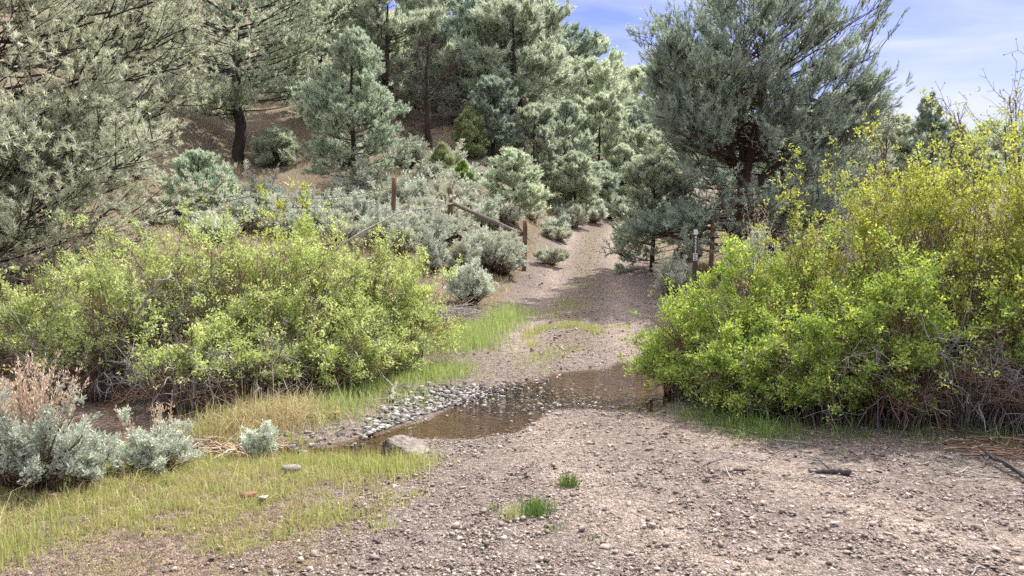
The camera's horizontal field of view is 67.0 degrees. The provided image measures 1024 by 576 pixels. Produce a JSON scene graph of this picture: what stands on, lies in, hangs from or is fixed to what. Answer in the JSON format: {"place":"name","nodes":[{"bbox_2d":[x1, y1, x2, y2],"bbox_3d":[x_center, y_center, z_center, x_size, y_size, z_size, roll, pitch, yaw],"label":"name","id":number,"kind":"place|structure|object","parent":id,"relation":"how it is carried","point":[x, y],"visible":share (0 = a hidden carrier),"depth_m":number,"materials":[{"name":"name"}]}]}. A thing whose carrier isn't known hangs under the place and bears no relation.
{"place":"outdoors","nodes":[
{"label":"outdoors","id":0,"kind":"place"},
{"bbox_2d":[0,0,1022,269],"bbox_3d":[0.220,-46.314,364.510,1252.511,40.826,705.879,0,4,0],"label":"hill","id":1,"kind":"structure","parent":0,"point":[216,126],"depth_m":31.27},
{"bbox_2d":[145,147,243,213],"bbox_3d":[-8.854,-2.862,21.855,2.702,2.262,2.685,2,5,25],"label":"pine tree","id":2,"kind":"object","parent":1,"relation":"on","point":[198,160],"visible":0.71,"depth_m":21.40,"materials":[{"name":"green plant"}]},
{"bbox_2d":[153,0,352,163],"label":"pine tree","id":3,"kind":"object","parent":1,"relation":"on","point":[237,96],"visible":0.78,"depth_m":29.69,"materials":[{"name":"green plant"}]},
{"bbox_2d":[249,124,300,166],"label":"bush","id":4,"kind":"object","parent":1,"relation":"on","point":[275,144],"visible":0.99,"depth_m":29.64,"materials":[{"name":"green plant"}]},
{"bbox_2d":[266,0,378,110],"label":"pine tree","id":5,"kind":"object","parent":1,"relation":"on","point":[329,34],"visible":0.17,"depth_m":35.58,"materials":[{"name":"green plant"}]},
{"bbox_2d":[322,170,379,198],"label":"sagebrush","id":6,"kind":"object","parent":1,"relation":"on","point":[337,182],"visible":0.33,"depth_m":24.29,"materials":[{"name":"grey plant"}]},
{"bbox_2d":[0,1,737,575],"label":"dry grass","id":7,"kind":"structure","parent":1,"relation":"on","point":[276,415],"depth_m":5.51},
{"bbox_2d":[285,24,423,182],"bbox_3d":[-5.109,-5.762,25.383,4.186,5.641,3.890,1,5,18],"label":"pine tree","id":8,"kind":"object","parent":7,"relation":"on","point":[351,46],"visible":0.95,"depth_m":24.93,"materials":[{"name":"green plant"}]},
{"bbox_2d":[347,153,390,198],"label":"sagebrush","id":9,"kind":"object","parent":1,"relation":"on","point":[362,170],"visible":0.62,"depth_m":24.64,"materials":[{"name":"grey plant"}]},
{"bbox_2d":[319,0,458,119],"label":"pine tree","id":10,"kind":"object","parent":1,"relation":"on","point":[370,15],"visible":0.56,"depth_m":34.41,"materials":[{"name":"green plant"}]},
{"bbox_2d":[372,9,414,110],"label":"pine tree","id":11,"kind":"object","parent":1,"relation":"on","point":[402,49],"visible":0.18,"depth_m":37.09,"materials":[{"name":"green plant"}]},
{"bbox_2d":[386,170,429,204],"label":"sagebrush","id":12,"kind":"object","parent":1,"relation":"on","point":[418,185],"visible":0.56,"depth_m":23.84,"materials":[{"name":"green plant"}]},
{"bbox_2d":[389,132,431,167],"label":"sagebrush","id":13,"kind":"object","parent":1,"relation":"on","point":[421,150],"visible":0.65,"depth_m":28.86,"materials":[{"name":"grey plant"}]},
{"bbox_2d":[377,28,476,154],"bbox_3d":[-3.064,-7.344,29.933,4.016,5.409,3.601,2,5,22],"label":"pine tree","id":14,"kind":"object","parent":1,"relation":"on","point":[427,124],"visible":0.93,"depth_m":29.77,"materials":[{"name":"plant"}]},
{"bbox_2d":[426,141,455,169],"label":"pine tree","id":15,"kind":"object","parent":1,"relation":"on","point":[440,152],"visible":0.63,"depth_m":26.92,"materials":[{"name":"green plant"}]},
{"bbox_2d":[419,32,483,124],"bbox_3d":[-2.670,-9.653,36.270,3.303,4.461,3.027,1,4,12],"label":"pine tree","id":16,"kind":"object","parent":1,"relation":"on","point":[467,56],"visible":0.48,"depth_m":35.49,"materials":[{"name":"green plant"}]},
{"bbox_2d":[450,105,490,157],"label":"pine tree","id":17,"kind":"object","parent":1,"relation":"on","point":[472,123],"visible":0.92,"depth_m":31.62,"materials":[{"name":"green plant"}]},
{"bbox_2d":[467,191,500,229],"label":"sagebrush","id":18,"kind":"object","parent":1,"relation":"on","point":[490,209],"visible":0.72,"depth_m":23.60,"materials":[{"name":"green plant"}]},
{"bbox_2d":[426,0,544,111],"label":"pine tree","id":19,"kind":"object","parent":1,"relation":"on","point":[451,24],"visible":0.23,"depth_m":36.58,"materials":[{"name":"green plant"}]},
{"bbox_2d":[468,73,522,156],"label":"pine tree","id":20,"kind":"object","parent":1,"relation":"on","point":[505,129],"visible":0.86,"depth_m":32.31,"materials":[{"name":"green plant"}]},
{"bbox_2d":[470,186,525,226],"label":"sagebrush","id":21,"kind":"object","parent":1,"relation":"on","point":[507,206],"visible":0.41,"depth_m":24.80,"materials":[{"name":"grey plant"}]},
{"bbox_2d":[449,0,572,116],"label":"pine tree","id":22,"kind":"object","parent":1,"relation":"on","point":[545,60],"visible":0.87,"depth_m":35.39,"materials":[{"name":"green plant"}]},
{"bbox_2d":[479,146,555,224],"bbox_3d":[0.161,-3.412,26.072,2.589,2.753,2.606,0,4,0],"label":"pine tree","id":23,"kind":"object","parent":1,"relation":"on","point":[513,161],"visible":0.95,"depth_m":25.47,"materials":[{"name":"green plant"}]},
{"bbox_2d":[484,0,584,118],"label":"pine tree","id":24,"kind":"object","parent":1,"relation":"on","point":[554,18],"visible":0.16,"depth_m":40.60,"materials":[{"name":"green plant"}]},
{"bbox_2d":[510,101,563,176],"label":"pine tree","id":25,"kind":"object","parent":1,"relation":"on","point":[536,133],"visible":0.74,"depth_m":33.35,"materials":[{"name":"green plant"}]},
{"bbox_2d":[531,99,607,186],"bbox_3d":[2.687,-6.482,36.947,3.911,5.092,3.153,2,5,23],"label":"pine tree","id":26,"kind":"object","parent":1,"relation":"on","point":[573,119],"visible":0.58,"depth_m":36.34,"materials":[{"name":"green plant"}]},
{"bbox_2d":[541,149,603,217],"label":"pine tree","id":27,"kind":"object","parent":1,"relation":"on","point":[577,168],"visible":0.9,"depth_m":34.14,"materials":[{"name":"green plant"}]},
{"bbox_2d":[539,20,617,96],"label":"pine tree","id":28,"kind":"object","parent":1,"relation":"on","point":[573,37],"visible":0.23,"depth_m":53.86,"materials":[{"name":"green plant"}]},
{"bbox_2d":[550,55,632,151],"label":"pine tree","id":29,"kind":"object","parent":1,"relation":"on","point":[601,74],"visible":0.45,"depth_m":46.36,"materials":[{"name":"green plant"}]},
{"bbox_2d":[566,33,629,110],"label":"pine tree","id":30,"kind":"object","parent":1,"relation":"on","point":[617,72],"visible":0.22,"depth_m":54.70,"materials":[{"name":"green plant"}]},
{"bbox_2d":[626,62,658,146],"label":"pine tree","id":31,"kind":"object","parent":1,"relation":"on","point":[635,77],"visible":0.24,"depth_m":60.24,"materials":[{"name":"green plant"}]},
{"bbox_2d":[887,124,934,190],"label":"pine tree","id":32,"kind":"object","parent":1,"relation":"on","point":[903,144],"visible":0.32,"depth_m":65.12,"materials":[{"name":"green plant"}]},
{"bbox_2d":[941,121,989,193],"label":"pine tree","id":33,"kind":"object","parent":1,"relation":"on","point":[954,127],"visible":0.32,"depth_m":65.45,"materials":[{"name":"green plant"}]},
{"bbox_2d":[0,206,1023,575],"bbox_3d":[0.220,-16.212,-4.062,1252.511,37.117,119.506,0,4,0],"label":"ground","id":34,"kind":"structure","parent":0,"point":[172,546],"depth_m":4.75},
{"bbox_2d":[0,348,102,494],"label":"sagebrush","id":35,"kind":"object","parent":34,"relation":"on","point":[21,456],"visible":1,"depth_m":4.86,"materials":[{"name":"grey plant"}]},
{"bbox_2d":[36,427,123,483],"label":"sagebrush","id":36,"kind":"object","parent":34,"relation":"on","point":[97,451],"visible":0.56,"depth_m":5.11,"materials":[{"name":"grey plant"}]},
{"bbox_2d":[0,250,161,385],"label":"rose bush","id":37,"kind":"object","parent":34,"relation":"on","point":[27,315],"visible":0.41,"depth_m":8.27,"materials":[{"name":"green plant"}]},
{"bbox_2d":[0,305,161,403],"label":"rose bush","id":38,"kind":"object","parent":34,"relation":"on","point":[72,348],"visible":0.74,"depth_m":7.76,"materials":[{"name":"green plant"}]},
{"bbox_2d":[3,207,159,360],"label":"rose bush","id":39,"kind":"object","parent":34,"relation":"on","point":[41,280],"visible":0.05,"depth_m":9.47,"materials":[{"name":"green plant"}]},
{"bbox_2d":[0,82,187,315],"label":"pine tree","id":40,"kind":"object","parent":34,"relation":"on","point":[75,197],"visible":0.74,"depth_m":10.45,"materials":[{"name":"green plant"}]},
{"bbox_2d":[0,0,258,263],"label":"pine tree","id":41,"kind":"object","parent":34,"relation":"on","point":[80,106],"visible":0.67,"depth_m":12.11,"materials":[{"name":"green plant"}]},
{"bbox_2d":[33,199,226,404],"bbox_3d":[-3.999,0.131,8.230,2.221,2.170,2.311,0,4,0],"label":"rose bush","id":42,"kind":"object","parent":34,"relation":"on","point":[109,282],"visible":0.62,"depth_m":7.93,"materials":[{"name":"green plant"}]},
{"bbox_2d":[107,399,208,475],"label":"sagebrush","id":43,"kind":"object","parent":34,"relation":"on","point":[145,450],"visible":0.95,"depth_m":5.50,"materials":[{"name":"grey plant"}]},
{"bbox_2d":[92,292,251,420],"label":"rose bush","id":44,"kind":"object","parent":34,"relation":"on","point":[184,396],"visible":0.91,"depth_m":7.31,"materials":[{"name":"green plant"}]},
{"bbox_2d":[92,194,321,381],"bbox_3d":[-3.405,0.008,8.889,2.361,2.229,2.598,-4,6,-43],"label":"rose bush","id":45,"kind":"object","parent":34,"relation":"on","point":[192,272],"visible":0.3,"depth_m":8.58,"materials":[{"name":"green plant"}]},
{"bbox_2d":[155,281,325,406],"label":"rose bush","id":46,"kind":"object","parent":34,"relation":"on","point":[259,356],"visible":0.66,"depth_m":7.77,"materials":[{"name":"green plant"}]},
{"bbox_2d":[214,191,267,231],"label":"sagebrush","id":47,"kind":"object","parent":34,"relation":"on","point":[251,207],"visible":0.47,"depth_m":21.33,"materials":[{"name":"green plant"}]},
{"bbox_2d":[230,159,279,206],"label":"sagebrush","id":48,"kind":"object","parent":34,"relation":"on","point":[251,187],"visible":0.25,"depth_m":23.55,"materials":[{"name":"grey plant"}]},
{"bbox_2d":[180,182,382,388],"bbox_3d":[-2.666,0.022,8.786,2.368,2.445,2.076,-3,5,-33],"label":"rose bush","id":49,"kind":"object","parent":34,"relation":"on","point":[282,301],"visible":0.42,"depth_m":8.52,"materials":[{"name":"green plant"}]},
{"bbox_2d":[255,178,316,308],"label":"willow shoot","id":50,"kind":"object","parent":34,"relation":"on","point":[301,200],"visible":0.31,"depth_m":10.79,"materials":[{"name":"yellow plant"}]},
{"bbox_2d":[0,230,642,575],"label":"grass","id":51,"kind":"structure","parent":34,"relation":"on","point":[397,462],"depth_m":4.93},
{"bbox_2d":[244,263,432,393],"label":"rose bush","id":52,"kind":"object","parent":34,"relation":"on","point":[338,361],"visible":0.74,"depth_m":8.26,"materials":[{"name":"green plant"}]},
{"bbox_2d":[317,207,362,244],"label":"sagebrush","id":53,"kind":"object","parent":34,"relation":"on","point":[352,227],"visible":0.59,"depth_m":19.03,"materials":[{"name":"grey plant"}]},
{"bbox_2d":[265,178,431,376],"bbox_3d":[-2.142,-0.074,9.285,2.301,2.395,2.212,0,4,0],"label":"rose bush","id":54,"kind":"object","parent":34,"relation":"on","point":[359,281],"visible":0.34,"depth_m":9.14,"materials":[{"name":"green plant"}]},
{"bbox_2d":[335,190,376,231],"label":"sagebrush","id":55,"kind":"object","parent":34,"relation":"on","point":[364,210],"visible":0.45,"depth_m":20.68,"materials":[{"name":"green plant"}]},
{"bbox_2d":[356,199,400,244],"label":"sagebrush","id":56,"kind":"object","parent":34,"relation":"on","point":[366,220],"visible":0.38,"depth_m":18.66,"materials":[{"name":"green plant"}]},
{"bbox_2d":[336,294,439,377],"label":"rose bush","id":57,"kind":"object","parent":34,"relation":"on","point":[407,356],"visible":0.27,"depth_m":9.14,"materials":[{"name":"green plant"}]},
{"bbox_2d":[306,223,470,361],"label":"rose bush","id":58,"kind":"object","parent":34,"relation":"on","point":[413,290],"visible":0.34,"depth_m":9.76,"materials":[{"name":"green plant"}]},
{"bbox_2d":[232,297,554,440],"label":"grass","id":59,"kind":"structure","parent":34,"relation":"on","point":[481,332],"depth_m":9.23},
{"bbox_2d":[382,209,422,256],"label":"sagebrush","id":60,"kind":"object","parent":34,"relation":"on","point":[418,235],"visible":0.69,"depth_m":17.72,"materials":[{"name":"grey plant"}]},
{"bbox_2d":[381,435,428,458],"bbox_3d":[-0.845,1.423,6.128,0.452,0.504,0.384,2,5,29],"label":"boulder","id":61,"kind":"object","parent":34,"relation":"on","point":[401,441],"visible":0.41,"depth_m":6.06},
{"bbox_2d":[388,205,454,246],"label":"sagebrush","id":62,"kind":"object","parent":34,"relation":"on","point":[423,227],"visible":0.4,"depth_m":19.09,"materials":[{"name":"grey plant"}]},
{"bbox_2d":[403,193,454,239],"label":"sagebrush","id":63,"kind":"object","parent":34,"relation":"on","point":[417,212],"visible":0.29,"depth_m":19.50,"materials":[{"name":"grey plant"}]},
{"bbox_2d":[415,223,450,272],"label":"sagebrush","id":64,"kind":"object","parent":34,"relation":"on","point":[437,261],"visible":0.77,"depth_m":17.14,"materials":[{"name":"grey plant"}]},
{"bbox_2d":[406,189,478,219],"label":"sagebrush","id":65,"kind":"object","parent":34,"relation":"on","point":[458,211],"visible":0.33,"depth_m":22.34,"materials":[{"name":"grey plant"}]},
{"bbox_2d":[430,211,478,243],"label":"sagebrush","id":66,"kind":"object","parent":34,"relation":"on","point":[467,224],"visible":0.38,"depth_m":20.77,"materials":[{"name":"grey plant"}]},
{"bbox_2d":[420,297,495,322],"bbox_3d":[-1.205,0.380,13.467,1.841,0.458,1.367,0,4,0],"label":"dead brush","id":67,"kind":"object","parent":34,"relation":"on","point":[461,309],"visible":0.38,"depth_m":13.39,"materials":[{"name":"plant"}]},
{"bbox_2d":[35,362,883,462],"bbox_3d":[-0.742,1.284,7.975,11.246,0.160,3.293,-2,5,-22],"label":"stream bed","id":68,"kind":"object","parent":34,"relation":"on","point":[456,428],"visible":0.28,"depth_m":7.94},
{"bbox_2d":[189,435,313,460],"bbox_3d":[-2.287,1.312,6.300,1.242,0.191,0.818,0,4,0],"label":"dead brush","id":69,"kind":"object","parent":68,"relation":"on","point":[227,444],"visible":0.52,"depth_m":6.33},
{"bbox_2d":[237,419,280,458],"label":"sagebrush","id":70,"kind":"object","parent":68,"relation":"on","point":[265,435],"visible":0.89,"depth_m":5.98,"materials":[{"name":"green plant"}]},
{"bbox_2d":[96,358,694,464],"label":"pebbles","id":71,"kind":"object","parent":68,"relation":"on","point":[475,396],"visible":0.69,"depth_m":8.30,"materials":[{"name":"grey stone"}]},
{"bbox_2d":[617,274,738,398],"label":"willow bush","id":72,"kind":"object","parent":68,"relation":"on","point":[646,369],"visible":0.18,"depth_m":8.60,"materials":[{"name":"green plant"}]},
{"bbox_2d":[628,235,803,402],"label":"willow bush","id":73,"kind":"object","parent":68,"relation":"on","point":[675,359],"visible":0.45,"depth_m":7.90,"materials":[{"name":"green plant"}]},
{"bbox_2d":[698,211,863,397],"bbox_3d":[2.787,0.225,8.291,2.141,2.094,2.063,-3,5,-31],"label":"willow bush","id":74,"kind":"object","parent":68,"relation":"on","point":[731,258],"visible":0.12,"depth_m":8.02,"materials":[{"name":"green plant"}]},
{"bbox_2d":[446,231,482,268],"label":"sagebrush","id":75,"kind":"object","parent":34,"relation":"on","point":[462,248],"visible":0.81,"depth_m":17.98,"materials":[{"name":"grey plant"}]},
{"bbox_2d":[439,256,499,307],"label":"sagebrush","id":76,"kind":"object","parent":34,"relation":"on","point":[476,285],"visible":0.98,"depth_m":14.99,"materials":[{"name":"grey plant"}]},
{"bbox_2d":[427,188,526,270],"bbox_3d":[-0.896,-1.584,21.535,2.772,2.464,1.024,1,4,8],"label":"wooden fence","id":77,"kind":"object","parent":34,"relation":"on","point":[480,215],"visible":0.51,"depth_m":21.39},
{"bbox_2d":[467,225,526,275],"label":"sagebrush","id":78,"kind":"object","parent":34,"relation":"on","point":[503,248],"visible":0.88,"depth_m":19.05,"materials":[{"name":"grey plant"}]},
{"bbox_2d":[577,160,627,209],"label":"pine tree","id":79,"kind":"object","parent":34,"relation":"on","point":[610,183],"visible":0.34,"depth_m":38.13,"materials":[{"name":"green plant"}]},
{"bbox_2d":[605,123,675,202],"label":"pine tree","id":80,"kind":"object","parent":34,"relation":"on","point":[638,138],"visible":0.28,"depth_m":42.61,"materials":[{"name":"green plant"}]},
{"bbox_2d":[598,151,716,274],"bbox_3d":[3.968,-2.079,21.559,3.317,3.528,2.951,0,4,0],"label":"pine tree","id":81,"kind":"object","parent":34,"relation":"on","point":[646,172],"visible":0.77,"depth_m":21.06,"materials":[{"name":"green plant"}]},
{"bbox_2d":[649,248,692,298],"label":"sagebrush","id":82,"kind":"object","parent":34,"relation":"on","point":[675,272],"visible":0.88,"depth_m":16.89,"materials":[{"name":"grey plant"}]},
{"bbox_2d":[722,188,779,308],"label":"bush","id":83,"kind":"object","parent":34,"relation":"on","point":[756,241],"visible":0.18,"depth_m":11.37,"materials":[{"name":"green plant"}]},
{"bbox_2d":[616,0,946,268],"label":"pine tree","id":84,"kind":"object","parent":34,"relation":"on","point":[707,108],"visible":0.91,"depth_m":18.30,"materials":[{"name":"green plant"}]},
{"bbox_2d":[711,131,959,403],"bbox_3d":[3.301,-0.159,8.030,2.401,2.826,2.741,0,4,0],"label":"willow bush","id":85,"kind":"object","parent":34,"relation":"on","point":[833,234],"visible":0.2,"depth_m":7.83,"materials":[{"name":"green plant"}]},
{"bbox_2d":[804,88,898,218],"bbox_3d":[14.096,-5.789,33.917,4.804,6.241,5.751,0,4,0],"label":"pine tree","id":86,"kind":"object","parent":34,"relation":"on","point":[853,184],"visible":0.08,"depth_m":32.61,"materials":[{"name":"green plant"}]},
{"bbox_2d":[844,97,935,252],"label":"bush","id":87,"kind":"object","parent":34,"relation":"on","point":[884,149],"visible":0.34,"depth_m":9.35,"materials":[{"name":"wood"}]},
{"bbox_2d":[779,226,1010,431],"bbox_3d":[3.433,0.409,6.955,1.825,1.926,1.823,4,6,44],"label":"willow bush","id":88,"kind":"object","parent":34,"relation":"on","point":[905,294],"visible":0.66,"depth_m":6.63,"materials":[{"name":"green plant"}]},
{"bbox_2d":[787,87,1023,408],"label":"willow bush","id":89,"kind":"object","parent":34,"relation":"on","point":[909,195],"visible":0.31,"depth_m":7.58,"materials":[{"name":"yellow plant"}]},
{"bbox_2d":[907,91,951,186],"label":"juniper tree","id":90,"kind":"object","parent":34,"relation":"on","point":[925,120],"visible":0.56,"depth_m":47.05,"materials":[{"name":"plant"}]},
{"bbox_2d":[855,96,1023,412],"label":"willow bush","id":91,"kind":"object","parent":34,"relation":"on","point":[928,199],"visible":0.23,"depth_m":7.41,"materials":[{"name":"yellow plant"}]},
{"bbox_2d":[860,250,1023,433],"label":"willow bush","id":92,"kind":"object","parent":34,"relation":"on","point":[961,412],"visible":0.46,"depth_m":6.70,"materials":[{"name":"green plant"}]},
{"bbox_2d":[906,38,1023,271],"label":"bare sapling","id":93,"kind":"object","parent":34,"relation":"on","point":[993,132],"visible":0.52,"depth_m":9.17,"materials":[{"name":"plant"}]},
{"bbox_2d":[941,431,1023,465],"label":"dead brush","id":94,"kind":"object","parent":34,"relation":"on","point":[1001,453],"visible":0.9,"depth_m":5.93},
{"bbox_2d":[945,76,1023,416],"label":"willow bush","id":95,"kind":"object","parent":34,"relation":"on","point":[1016,246],"visible":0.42,"depth_m":7.20,"materials":[{"name":"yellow plant"}]},
{"bbox_2d":[958,296,1023,440],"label":"willow bush","id":96,"kind":"object","parent":34,"relation":"on","point":[1011,399],"visible":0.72,"depth_m":6.59,"materials":[{"name":"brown plant"}]},
{"bbox_2d":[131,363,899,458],"bbox_3d":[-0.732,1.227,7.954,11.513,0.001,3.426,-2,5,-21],"label":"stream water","id":97,"kind":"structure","parent":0,"point":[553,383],"depth_m":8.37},
{"bbox_2d":[366,190,1023,575],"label":"dirt road","id":98,"kind":"structure","parent":0,"point":[548,292],"depth_m":5.13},
{"bbox_2d":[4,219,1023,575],"bbox_3d":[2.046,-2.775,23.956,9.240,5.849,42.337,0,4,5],"label":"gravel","id":99,"kind":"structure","parent":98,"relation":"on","point":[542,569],"depth_m":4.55,"materials":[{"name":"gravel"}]},
{"bbox_2d":[508,488,559,520],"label":"grass tuft","id":100,"kind":"object","parent":98,"relation":"on","point":[536,507],"visible":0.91,"depth_m":4.61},
{"bbox_2d":[531,246,570,265],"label":"sagebrush","id":101,"kind":"object","parent":98,"relation":"on","point":[549,256],"visible":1,"depth_m":22.26,"materials":[{"name":"grey plant"}]},
{"bbox_2d":[553,203,588,229],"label":"sagebrush","id":102,"kind":"object","parent":98,"relation":"on","point":[575,212],"visible":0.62,"depth_m":32.87,"materials":[{"name":"grey plant"}]},
{"bbox_2d":[150,387,1023,575],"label":"twig litter","id":103,"kind":"object","parent":98,"relation":"on","point":[845,453],"visible":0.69,"depth_m":5.77,"materials":[{"name":"brown wood"}]},
{"bbox_2d":[569,89,631,172],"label":"pine tree","id":104,"kind":"object","parent":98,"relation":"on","point":[597,108],"visible":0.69,"depth_m":41.84,"materials":[{"name":"green plant"}]},
{"bbox_2d":[606,142,644,207],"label":"pine tree","id":105,"kind":"object","parent":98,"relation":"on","point":[621,153],"visible":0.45,"depth_m":40.79,"materials":[{"name":"green plant"}]},
{"bbox_2d":[675,303,838,423],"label":"willow bush","id":106,"kind":"object","parent":98,"relation":"on","point":[731,373],"visible":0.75,"depth_m":7.11,"materials":[{"name":"green plant"}]},
{"bbox_2d":[650,384,1022,458],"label":"grass","id":107,"kind":"structure","parent":98,"relation":"on","point":[766,429],"depth_m":6.56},
{"bbox_2d":[735,275,942,436],"bbox_3d":[2.943,0.569,7.047,1.869,1.403,1.845,0,4,0],"label":"willow bush","id":108,"kind":"object","parent":98,"relation":"on","point":[810,390],"visible":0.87,"depth_m":6.70,"materials":[{"name":"green plant"}]},
{"bbox_2d":[380,0,1023,167],"label":"sky","id":109,"kind":"structure","parent":0,"point":[950,42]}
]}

